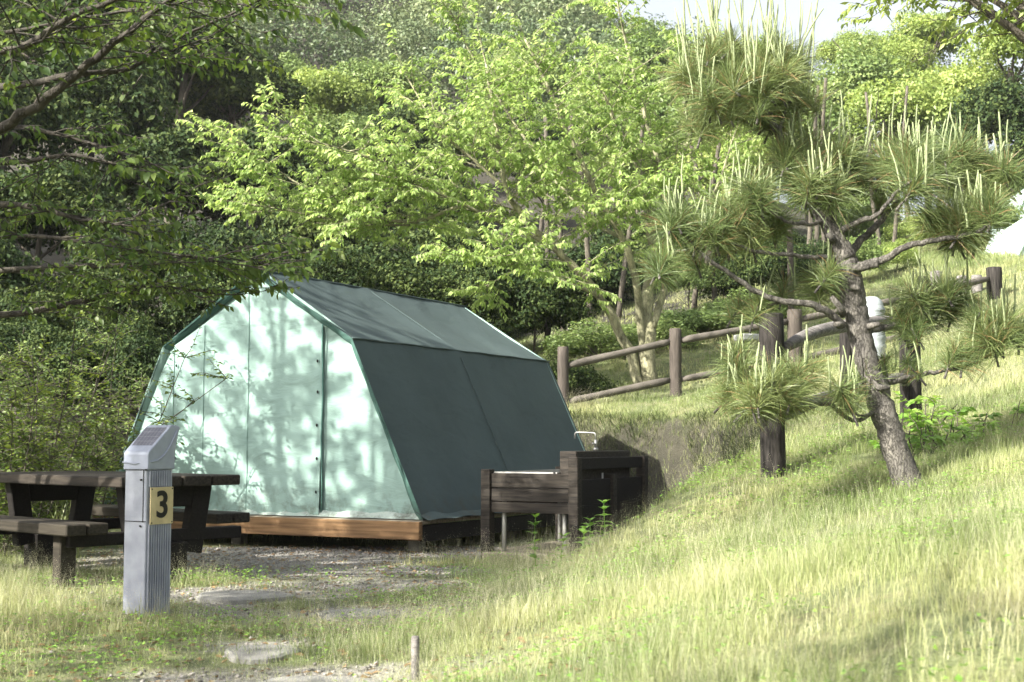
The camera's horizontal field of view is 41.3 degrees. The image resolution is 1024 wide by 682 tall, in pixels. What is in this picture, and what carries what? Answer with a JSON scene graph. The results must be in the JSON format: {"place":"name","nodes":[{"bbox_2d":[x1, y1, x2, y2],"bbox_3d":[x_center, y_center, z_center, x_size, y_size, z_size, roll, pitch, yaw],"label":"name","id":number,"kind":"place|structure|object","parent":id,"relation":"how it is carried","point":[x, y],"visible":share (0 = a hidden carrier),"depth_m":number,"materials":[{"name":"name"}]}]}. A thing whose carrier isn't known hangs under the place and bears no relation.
{"place":"outdoors","nodes":[
{"label":"outdoors","id":0,"kind":"place"},
{"bbox_2d":[0,0,1023,681],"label":"ground","id":1,"kind":"structure","parent":0,"point":[660,452],"depth_m":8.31,"materials":[{"name":"plant"}]},
{"bbox_2d":[0,239,40,293],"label":"woodland tree","id":2,"kind":"object","parent":1,"relation":"on","point":[10,252],"visible":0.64,"depth_m":21.92,"materials":[{"name":"green plant"}]},
{"bbox_2d":[0,316,61,433],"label":"woodland tree","id":3,"kind":"object","parent":1,"relation":"on","point":[29,324],"visible":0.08,"depth_m":17.91,"materials":[{"name":"green plant"}]},
{"bbox_2d":[0,401,71,555],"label":"shrub","id":4,"kind":"object","parent":1,"relation":"on","point":[3,464],"visible":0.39,"depth_m":11.63,"materials":[{"name":"green plant"}]},
{"bbox_2d":[0,277,79,423],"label":"woodland tree","id":5,"kind":"object","parent":1,"relation":"on","point":[5,300],"visible":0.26,"depth_m":20.88,"materials":[{"name":"green plant"}]},
{"bbox_2d":[0,54,91,177],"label":"woodland tree","id":6,"kind":"object","parent":1,"relation":"on","point":[54,112],"visible":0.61,"depth_m":27.41,"materials":[{"name":"green plant"}]},
{"bbox_2d":[8,325,116,470],"bbox_3d":[-5.574,1.004,16.807,1.439,2.389,1.495,0,-4,0],"label":"woodland tree","id":7,"kind":"object","parent":1,"relation":"on","point":[54,341],"visible":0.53,"depth_m":16.55,"materials":[{"name":"green plant"}]},
{"bbox_2d":[0,152,141,291],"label":"woodland tree","id":8,"kind":"object","parent":1,"relation":"on","point":[65,187],"visible":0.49,"depth_m":24.89,"materials":[{"name":"green plant"}]},
{"bbox_2d":[0,323,141,495],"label":"shrub","id":9,"kind":"object","parent":1,"relation":"on","point":[105,342],"visible":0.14,"depth_m":15.04,"materials":[{"name":"green plant"}]},
{"bbox_2d":[0,374,142,529],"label":"shrub","id":10,"kind":"object","parent":1,"relation":"on","point":[73,457],"visible":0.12,"depth_m":13.31,"materials":[{"name":"green plant"}]},
{"bbox_2d":[0,327,148,502],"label":"shrub","id":11,"kind":"object","parent":1,"relation":"on","point":[109,414],"visible":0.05,"depth_m":17.03,"materials":[{"name":"green plant"}]},
{"bbox_2d":[0,0,165,251],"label":"woodland tree","id":12,"kind":"object","parent":1,"relation":"on","point":[25,55],"visible":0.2,"depth_m":39.56,"materials":[{"name":"green plant"}]},
{"bbox_2d":[15,257,163,421],"bbox_3d":[-6.992,0.021,22.028,2.615,2.850,2.426,1,-4,-12],"label":"woodland tree","id":13,"kind":"object","parent":1,"relation":"on","point":[115,303],"visible":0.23,"depth_m":21.87,"materials":[{"name":"green plant"}]},
{"bbox_2d":[3,36,184,262],"bbox_3d":[-9.930,-3.194,31.221,5.114,7.335,4.668,0,-4,0],"label":"woodland tree","id":14,"kind":"object","parent":1,"relation":"on","point":[137,110],"visible":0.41,"depth_m":30.41,"materials":[{"name":"green plant"}]},
{"bbox_2d":[0,324,214,548],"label":"shrub","id":15,"kind":"object","parent":1,"relation":"on","point":[112,493],"visible":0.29,"depth_m":12.48,"materials":[{"name":"green plant"}]},
{"bbox_2d":[0,279,233,553],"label":"shrub","id":16,"kind":"object","parent":1,"relation":"on","point":[34,395],"visible":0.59,"depth_m":11.58,"materials":[{"name":"green plant"}]},
{"bbox_2d":[70,308,175,444],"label":"woodland tree","id":17,"kind":"object","parent":1,"relation":"on","point":[148,326],"visible":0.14,"depth_m":17.80,"materials":[{"name":"green plant"}]},
{"bbox_2d":[0,471,249,587],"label":"picnic table","id":18,"kind":"object","parent":1,"relation":"on","point":[65,539],"visible":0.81,"depth_m":9.69,"materials":[{"name":"brown wood"}]},
{"bbox_2d":[55,208,194,400],"bbox_3d":[-6.586,-0.551,24.123,2.896,3.573,3.178,3,-5,-33],"label":"woodland tree","id":19,"kind":"object","parent":1,"relation":"on","point":[98,257],"visible":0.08,"depth_m":23.52,"materials":[{"name":"green plant"}]},
{"bbox_2d":[88,325,166,418],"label":"woodland tree","id":20,"kind":"object","parent":1,"relation":"on","point":[146,359],"visible":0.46,"depth_m":16.45,"materials":[{"name":"green plant"}]},
{"bbox_2d":[122,425,179,616],"bbox_3d":[-2.032,1.018,7.632,0.198,1.090,0.255,-2,-5,30],"label":"marker post","id":21,"kind":"object","parent":1,"relation":"on","point":[149,459],"visible":0.93,"depth_m":7.55,"materials":[{"name":"grey metal"}]},
{"bbox_2d":[81,117,252,306],"bbox_3d":[-7.746,-2.198,30.301,4.000,5.529,4.391,0,-4,0],"label":"woodland tree","id":22,"kind":"object","parent":1,"relation":"on","point":[173,146],"visible":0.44,"depth_m":29.45,"materials":[{"name":"green plant"}]},
{"bbox_2d":[144,302,208,338],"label":"woodland tree","id":23,"kind":"object","parent":1,"relation":"on","point":[180,324],"visible":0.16,"depth_m":22.11,"materials":[{"name":"green plant"}]},
{"bbox_2d":[89,2,272,222],"bbox_3d":[-9.660,-5.526,38.601,5.313,8.374,5.005,-2,-5,24],"label":"woodland tree","id":24,"kind":"object","parent":1,"relation":"on","point":[229,85],"visible":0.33,"depth_m":38.75,"materials":[{"name":"green plant"}]},
{"bbox_2d":[0,0,366,326],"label":"overhanging tree","id":25,"kind":"object","parent":1,"relation":"on","point":[247,268],"visible":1,"depth_m":8.19,"materials":[{"name":"green plant"}]},
{"bbox_2d":[152,255,249,323],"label":"woodland tree","id":26,"kind":"object","parent":1,"relation":"on","point":[217,281],"visible":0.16,"depth_m":21.59,"materials":[{"name":"green plant"}]},
{"bbox_2d":[140,217,304,307],"bbox_3d":[-5.009,-0.535,23.654,2.780,3.395,2.619,3,-5,-34],"label":"woodland tree","id":27,"kind":"object","parent":1,"relation":"on","point":[212,236],"visible":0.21,"depth_m":23.15,"materials":[{"name":"green plant"}]},
{"bbox_2d":[154,44,313,227],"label":"woodland tree","id":28,"kind":"object","parent":1,"relation":"on","point":[287,87],"visible":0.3,"depth_m":42.70,"materials":[{"name":"green plant"}]},
{"bbox_2d":[194,590,294,604],"bbox_3d":[-1.648,1.598,8.365,0.620,0.076,0.517,0,-4,0],"label":"stepping stone","id":29,"kind":"object","parent":1,"relation":"on","point":[228,596],"visible":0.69,"depth_m":8.27,"materials":[{"name":"stone"}]},
{"bbox_2d":[180,114,340,232],"bbox_3d":[-5.643,-2.579,31.345,3.981,5.520,3.896,0,-4,0],"label":"woodland tree","id":30,"kind":"object","parent":1,"relation":"on","point":[250,140],"visible":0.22,"depth_m":30.54,"materials":[{"name":"green plant"}]},
{"bbox_2d":[224,644,300,664],"bbox_3d":[-1.161,1.465,6.263,0.358,0.076,0.416,0,-4,0],"label":"stepping stone","id":31,"kind":"object","parent":1,"relation":"on","point":[240,655],"visible":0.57,"depth_m":6.17,"materials":[{"name":"stone"}]},
{"bbox_2d":[259,50,320,126],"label":"woodland tree","id":32,"kind":"object","parent":1,"relation":"on","point":[294,65],"visible":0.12,"depth_m":55.34,"materials":[{"name":"green plant"}]},
{"bbox_2d":[250,196,389,270],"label":"woodland tree","id":33,"kind":"object","parent":1,"relation":"on","point":[285,227],"visible":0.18,"depth_m":25.61,"materials":[{"name":"green plant"}]},
{"bbox_2d":[267,65,380,163],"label":"woodland tree","id":34,"kind":"object","parent":1,"relation":"on","point":[333,92],"visible":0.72,"depth_m":48.26,"materials":[{"name":"green plant"}]},
{"bbox_2d":[260,676,387,681],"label":"stepping stone","id":35,"kind":"object","parent":1,"relation":"on","point":[302,678],"visible":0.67,"depth_m":5.54,"materials":[{"name":"stone"}]},
{"bbox_2d":[247,158,404,241],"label":"woodland tree","id":36,"kind":"object","parent":1,"relation":"on","point":[287,195],"visible":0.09,"depth_m":30.53,"materials":[{"name":"green plant"}]},
{"bbox_2d":[93,513,567,551],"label":"wooden deck","id":37,"kind":"structure","parent":1,"relation":"on","point":[410,530],"depth_m":12.06,"materials":[{"name":"brown wood"}]},
{"bbox_2d":[104,271,585,520],"bbox_3d":[-1.445,0.591,14.303,3.798,2.296,3.990,-2,-5,28],"label":"canvas tent","id":38,"kind":"object","parent":37,"relation":"on","point":[333,399],"visible":0.88,"depth_m":12.68,"materials":[{"name":"green fabric"}]},
{"bbox_2d":[285,104,387,169],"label":"woodland tree","id":39,"kind":"object","parent":1,"relation":"on","point":[334,125],"visible":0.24,"depth_m":41.63,"materials":[{"name":"green plant"}]},
{"bbox_2d":[0,544,684,681],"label":"gravel","id":40,"kind":"structure","parent":1,"relation":"on","point":[239,677],"depth_m":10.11,"materials":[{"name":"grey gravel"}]},
{"bbox_2d":[296,238,395,291],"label":"woodland tree","id":41,"kind":"object","parent":1,"relation":"on","point":[355,270],"visible":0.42,"depth_m":22.17,"materials":[{"name":"green plant"}]},
{"bbox_2d":[319,608,388,620],"bbox_3d":[-0.878,1.552,7.608,0.400,0.076,0.332,0,-4,0],"label":"stepping stone","id":42,"kind":"object","parent":1,"relation":"on","point":[346,614],"visible":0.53,"depth_m":7.51,"materials":[{"name":"stone"}]},
{"bbox_2d":[2,0,755,180],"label":"woods","id":43,"kind":"object","parent":1,"relation":"on","point":[535,11],"visible":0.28,"depth_m":65.05,"materials":[{"name":"green plant"}]},
{"bbox_2d":[330,56,435,114],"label":"woodland tree","id":44,"kind":"object","parent":1,"relation":"on","point":[371,72],"visible":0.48,"depth_m":51.78,"materials":[{"name":"green plant"}]},
{"bbox_2d":[341,234,435,278],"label":"woodland tree","id":45,"kind":"object","parent":1,"relation":"on","point":[385,254],"visible":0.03,"depth_m":25.37,"materials":[{"name":"green plant"}]},
{"bbox_2d":[339,100,448,168],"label":"woodland tree","id":46,"kind":"object","parent":1,"relation":"on","point":[407,115],"visible":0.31,"depth_m":43.56,"materials":[{"name":"green plant"}]},
{"bbox_2d":[347,155,489,248],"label":"woodland tree","id":47,"kind":"object","parent":1,"relation":"on","point":[460,182],"visible":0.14,"depth_m":32.43,"materials":[{"name":"green plant"}]},
{"bbox_2d":[373,258,483,315],"bbox_3d":[-1.678,-0.310,23.024,2.389,2.099,2.090,0,-4,0],"label":"shrub","id":48,"kind":"object","parent":1,"relation":"on","point":[410,284],"visible":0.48,"depth_m":22.42,"materials":[{"name":"green plant"}]},
{"bbox_2d":[384,214,509,277],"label":"woodland tree","id":49,"kind":"object","parent":1,"relation":"on","point":[416,241],"visible":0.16,"depth_m":26.55,"materials":[{"name":"green plant"}]},
{"bbox_2d":[412,97,508,191],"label":"woodland tree","id":50,"kind":"object","parent":1,"relation":"on","point":[430,144],"visible":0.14,"depth_m":43.68,"materials":[{"name":"green plant"}]},
{"bbox_2d":[417,251,527,323],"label":"woodland tree","id":51,"kind":"object","parent":1,"relation":"on","point":[463,278],"visible":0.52,"depth_m":22.70,"materials":[{"name":"green plant"}]},
{"bbox_2d":[174,0,785,383],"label":"cherry tree","id":52,"kind":"object","parent":1,"relation":"on","point":[363,216],"visible":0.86,"depth_m":19.78,"materials":[{"name":"green plant"}]},
{"bbox_2d":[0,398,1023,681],"bbox_3d":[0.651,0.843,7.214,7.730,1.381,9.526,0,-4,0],"label":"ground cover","id":53,"kind":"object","parent":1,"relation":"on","point":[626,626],"visible":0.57,"depth_m":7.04,"materials":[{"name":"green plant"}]},
{"bbox_2d":[468,33,578,195],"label":"woodland tree","id":54,"kind":"object","parent":1,"relation":"on","point":[557,69],"visible":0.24,"depth_m":54.27,"materials":[{"name":"green plant"}]},
{"bbox_2d":[474,106,594,231],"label":"woodland tree","id":55,"kind":"object","parent":1,"relation":"on","point":[554,137],"visible":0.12,"depth_m":41.81,"materials":[{"name":"green plant"}]},
{"bbox_2d":[482,253,600,352],"bbox_3d":[0.376,-0.485,23.565,2.275,2.087,2.143,3,-6,-39],"label":"shrub","id":56,"kind":"object","parent":1,"relation":"on","point":[541,304],"visible":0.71,"depth_m":22.98,"materials":[{"name":"green plant"}]},
{"bbox_2d":[557,346,568,408],"bbox_3d":[0.696,0.600,18.506,0.162,1.048,0.164,0,-4,0],"label":"fence post","id":57,"kind":"object","parent":1,"relation":"on","point":[562,367],"visible":0.67,"depth_m":18.46,"materials":[{"name":"wood"}]},
{"bbox_2d":[568,339,669,367],"bbox_3d":[1.488,0.171,18.789,1.567,0.438,0.107,1,-5,-19],"label":"fence rail","id":58,"kind":"object","parent":57,"relation":"attached to","point":[612,354],"visible":1,"depth_m":18.73,"materials":[{"name":"wood"}]},
{"bbox_2d":[568,377,670,403],"bbox_3d":[1.484,0.686,18.751,1.562,0.391,0.108,1,-5,-19],"label":"fence rail","id":59,"kind":"object","parent":57,"relation":"attached to","point":[638,386],"visible":0.98,"depth_m":18.73,"materials":[{"name":"wood"}]},
{"bbox_2d":[481,432,647,562],"bbox_3d":[0.472,1.312,11.530,0.875,1.084,1.482,-2,-5,28],"label":"outdoor sink","id":60,"kind":"object","parent":1,"relation":"on","point":[575,485],"visible":0.84,"depth_m":11.04,"materials":[{"name":"brown wood"}]},
{"bbox_2d":[529,80,629,188],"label":"woodland tree","id":61,"kind":"object","parent":1,"relation":"on","point":[581,99],"visible":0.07,"depth_m":49.72,"materials":[{"name":"green plant"}]},
{"bbox_2d":[569,359,618,396],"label":"shrub","id":62,"kind":"object","parent":1,"relation":"on","point":[587,378],"visible":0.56,"depth_m":19.80,"materials":[{"name":"green plant"}]},
{"bbox_2d":[535,316,657,358],"bbox_3d":[1.415,-0.028,22.622,2.058,0.759,1.575,0,-4,0],"label":"hedge bush","id":63,"kind":"object","parent":1,"relation":"on","point":[604,339],"visible":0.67,"depth_m":22.32,"materials":[{"name":"green plant"}]},
{"bbox_2d":[551,233,641,305],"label":"woodland tree","id":64,"kind":"object","parent":1,"relation":"on","point":[612,285],"visible":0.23,"depth_m":28.58,"materials":[{"name":"green plant"}]},
{"bbox_2d":[592,105,646,318],"bbox_3d":[2.056,-2.492,27.147,1.403,4.464,0.684,1,-4,-9],"label":"bare trunk","id":65,"kind":"object","parent":1,"relation":"on","point":[622,288],"visible":0.21,"depth_m":27.06,"materials":[{"name":"grey plant"}]},
{"bbox_2d":[571,15,688,107],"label":"woodland tree","id":66,"kind":"object","parent":1,"relation":"on","point":[640,47],"visible":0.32,"depth_m":59.56,"materials":[{"name":"green plant"}]},
{"bbox_2d":[573,117,689,222],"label":"woodland tree","id":67,"kind":"object","parent":1,"relation":"on","point":[631,164],"visible":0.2,"depth_m":39.86,"materials":[{"name":"green plant"}]},
{"bbox_2d":[575,209,688,288],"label":"woodland tree","id":68,"kind":"object","parent":1,"relation":"on","point":[637,246],"visible":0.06,"depth_m":30.89,"materials":[{"name":"green plant"}]},
{"bbox_2d":[501,404,798,551],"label":"dry grass","id":69,"kind":"structure","parent":1,"relation":"on","point":[746,443],"depth_m":16.05,"materials":[{"name":"plant"}]},
{"bbox_2d":[611,317,708,350],"bbox_3d":[2.352,-0.103,23.016,1.639,0.640,1.656,4,-6,-40],"label":"hedge bush","id":70,"kind":"object","parent":1,"relation":"on","point":[662,331],"visible":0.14,"depth_m":22.80,"materials":[{"name":"green plant"}]},
{"bbox_2d":[669,328,681,396],"bbox_3d":[2.290,0.399,19.025,0.174,1.153,0.179,0,-4,0],"label":"fence post","id":71,"kind":"object","parent":1,"relation":"on","point":[675,353],"visible":0.78,"depth_m":18.96,"materials":[{"name":"wood"}]},
{"bbox_2d":[681,319,788,342],"bbox_3d":[3.194,-0.148,19.367,1.761,0.397,0.107,2,-5,-20],"label":"fence rail","id":72,"kind":"object","parent":71,"relation":"attached to","point":[706,335],"visible":0.7,"depth_m":19.21,"materials":[{"name":"wood"}]},
{"bbox_2d":[609,58,753,208],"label":"woodland tree","id":73,"kind":"object","parent":1,"relation":"on","point":[661,111],"visible":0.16,"depth_m":41.54,"materials":[{"name":"green plant"}]},
{"bbox_2d":[655,254,725,312],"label":"woodland tree","id":74,"kind":"object","parent":1,"relation":"on","point":[703,281],"visible":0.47,"depth_m":25.93,"materials":[{"name":"green plant"}]},
{"bbox_2d":[652,306,758,336],"bbox_3d":[3.308,-0.307,24.047,2.482,0.665,1.762,0,-4,0],"label":"hedge bush","id":75,"kind":"object","parent":1,"relation":"on","point":[711,321],"visible":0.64,"depth_m":23.62,"materials":[{"name":"green plant"}]},
{"bbox_2d":[665,130,778,204],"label":"woodland tree","id":76,"kind":"object","parent":1,"relation":"on","point":[700,164],"visible":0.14,"depth_m":38.15,"materials":[{"name":"green plant"}]},
{"bbox_2d":[698,286,808,319],"bbox_3d":[4.478,-0.658,25.180,2.196,0.755,1.680,0,-4,0],"label":"hedge bush","id":77,"kind":"object","parent":1,"relation":"on","point":[714,305],"visible":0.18,"depth_m":24.90,"materials":[{"name":"green plant"}]},
{"bbox_2d":[716,236,809,292],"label":"woodland tree","id":78,"kind":"object","parent":1,"relation":"on","point":[758,268],"visible":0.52,"depth_m":25.82,"materials":[{"name":"green plant"}]},
{"bbox_2d":[759,313,785,477],"bbox_3d":[1.820,0.471,9.491,0.175,1.331,0.176,0,-4,0],"label":"fence post","id":79,"kind":"object","parent":1,"relation":"on","point":[773,452],"visible":0.47,"depth_m":9.43,"materials":[{"name":"wood"}]},
{"bbox_2d":[784,316,897,352],"bbox_3d":[2.593,-0.048,10.428,0.104,0.409,2.291,-3,-5,38],"label":"fence rail","id":80,"kind":"object","parent":79,"relation":"attached to","point":[821,330],"visible":0.44,"depth_m":9.89,"materials":[{"name":"wood"}]},
{"bbox_2d":[787,309,802,363],"bbox_3d":[4.093,0.064,19.650,0.221,1.041,0.225,0,-4,0],"label":"fence post","id":81,"kind":"object","parent":1,"relation":"on","point":[794,325],"visible":0.46,"depth_m":19.58,"materials":[{"name":"wood"}]},
{"bbox_2d":[732,97,875,221],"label":"woodland tree","id":82,"kind":"object","parent":1,"relation":"on","point":[834,116],"visible":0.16,"depth_m":44.81,"materials":[{"name":"green plant"}]},
{"bbox_2d":[784,237,834,286],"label":"woodland tree","id":83,"kind":"object","parent":1,"relation":"on","point":[806,249],"visible":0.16,"depth_m":26.77,"materials":[{"name":"green plant"}]},
{"bbox_2d":[627,0,1023,489],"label":"pine tree","id":84,"kind":"object","parent":1,"relation":"on","point":[766,81],"visible":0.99,"depth_m":8.28,"materials":[{"name":"green plant"}]},
{"bbox_2d":[813,24,885,164],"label":"woodland tree","id":85,"kind":"object","parent":1,"relation":"on","point":[826,54],"visible":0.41,"depth_m":62.60,"materials":[{"name":"green plant"}]},
{"bbox_2d":[806,200,907,238],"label":"woodland tree","id":86,"kind":"object","parent":1,"relation":"on","point":[864,226],"visible":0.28,"depth_m":37.81,"materials":[{"name":"green plant"}]},
{"bbox_2d":[826,229,889,270],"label":"woodland tree","id":87,"kind":"object","parent":1,"relation":"on","point":[868,249],"visible":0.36,"depth_m":26.88,"materials":[{"name":"green plant"}]},
{"bbox_2d":[797,32,919,152],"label":"woodland tree","id":88,"kind":"object","parent":1,"relation":"on","point":[853,74],"visible":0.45,"depth_m":49.49,"materials":[{"name":"green plant"}]},
{"bbox_2d":[866,296,885,361],"bbox_3d":[4.647,-0.110,17.557,0.365,0.920,0.365,0,-4,0],"label":"water tank","id":89,"kind":"object","parent":1,"relation":"on","point":[872,309],"visible":0.23,"depth_m":17.41,"materials":[{"name":"plastic"}]},
{"bbox_2d":[832,34,944,221],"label":"woodland tree","id":90,"kind":"object","parent":1,"relation":"on","point":[907,50],"visible":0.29,"depth_m":58.03,"materials":[{"name":"green plant"}]},
{"bbox_2d":[868,238,921,271],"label":"woodland tree","id":91,"kind":"object","parent":1,"relation":"on","point":[902,257],"visible":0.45,"depth_m":27.98,"materials":[{"name":"green plant"}]},
{"bbox_2d":[828,70,971,217],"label":"woodland tree","id":92,"kind":"object","parent":1,"relation":"on","point":[929,100],"visible":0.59,"depth_m":43.72,"materials":[{"name":"green plant"}]},
{"bbox_2d":[898,323,921,424],"bbox_3d":[3.317,0.358,11.304,0.179,1.068,0.181,0,-4,0],"label":"fence post","id":93,"kind":"object","parent":1,"relation":"on","point":[909,392],"visible":0.21,"depth_m":11.24,"materials":[{"name":"wood"}]},
{"bbox_2d":[892,391,956,432],"bbox_3d":[3.017,0.589,10.165,0.410,0.442,0.774,-4,-6,41],"label":"weed","id":94,"kind":"object","parent":1,"relation":"on","point":[921,415],"visible":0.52,"depth_m":10.19,"materials":[{"name":"green plant"}]},
{"bbox_2d":[879,2,971,208],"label":"woodland tree","id":95,"kind":"object","parent":1,"relation":"on","point":[910,29],"visible":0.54,"depth_m":62.40,"materials":[{"name":"green plant"}]},
{"bbox_2d":[837,0,1023,74],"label":"leafy tree","id":96,"kind":"object","parent":1,"relation":"on","point":[998,19],"visible":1,"depth_m":14.62,"materials":[{"name":"green plant"}]},
{"bbox_2d":[902,410,962,454],"bbox_3d":[2.815,0.670,9.315,0.589,0.403,0.486,0,-4,0],"label":"weed","id":97,"kind":"object","parent":1,"relation":"on","point":[938,438],"visible":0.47,"depth_m":9.24,"materials":[{"name":"green plant"}]},
{"bbox_2d":[906,48,1023,137],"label":"woodland tree","id":98,"kind":"object","parent":1,"relation":"on","point":[955,78],"visible":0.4,"depth_m":50.92,"materials":[{"name":"green plant"}]},
{"bbox_2d":[932,406,1002,434],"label":"weed","id":99,"kind":"object","parent":1,"relation":"on","point":[964,410],"visible":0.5,"depth_m":9.80,"materials":[{"name":"green plant"}]},
{"bbox_2d":[936,70,1023,148],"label":"woodland tree","id":100,"kind":"object","parent":1,"relation":"on","point":[985,106],"visible":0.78,"depth_m":39.69,"materials":[{"name":"green plant"}]},
{"bbox_2d":[954,19,1023,96],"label":"woodland tree","id":101,"kind":"object","parent":1,"relation":"on","point":[998,47],"visible":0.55,"depth_m":46.16,"materials":[{"name":"green plant"}]},
{"bbox_2d":[986,266,1002,299],"bbox_3d":[7.858,-0.851,22.127,0.253,0.706,0.253,0,-4,0],"label":"fence post","id":102,"kind":"object","parent":1,"relation":"on","point":[994,282],"visible":0.7,"depth_m":22.03,"materials":[{"name":"wood"}]},
{"bbox_2d":[986,218,1023,255],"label":"canvas tent","id":103,"kind":"object","parent":1,"relation":"on","point":[1017,241],"visible":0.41,"depth_m":28.80,"materials":[{"name":"white fabric"}]},
{"bbox_2d":[996,125,1023,182],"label":"woodland tree","id":104,"kind":"object","parent":1,"relation":"on","point":[1020,143],"visible":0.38,"depth_m":38.95,"materials":[{"name":"green plant"}]},
{"bbox_2d":[571,0,1023,220],"label":"sky","id":105,"kind":"structure","parent":0,"point":[826,25],"materials":[{"name":"white"}]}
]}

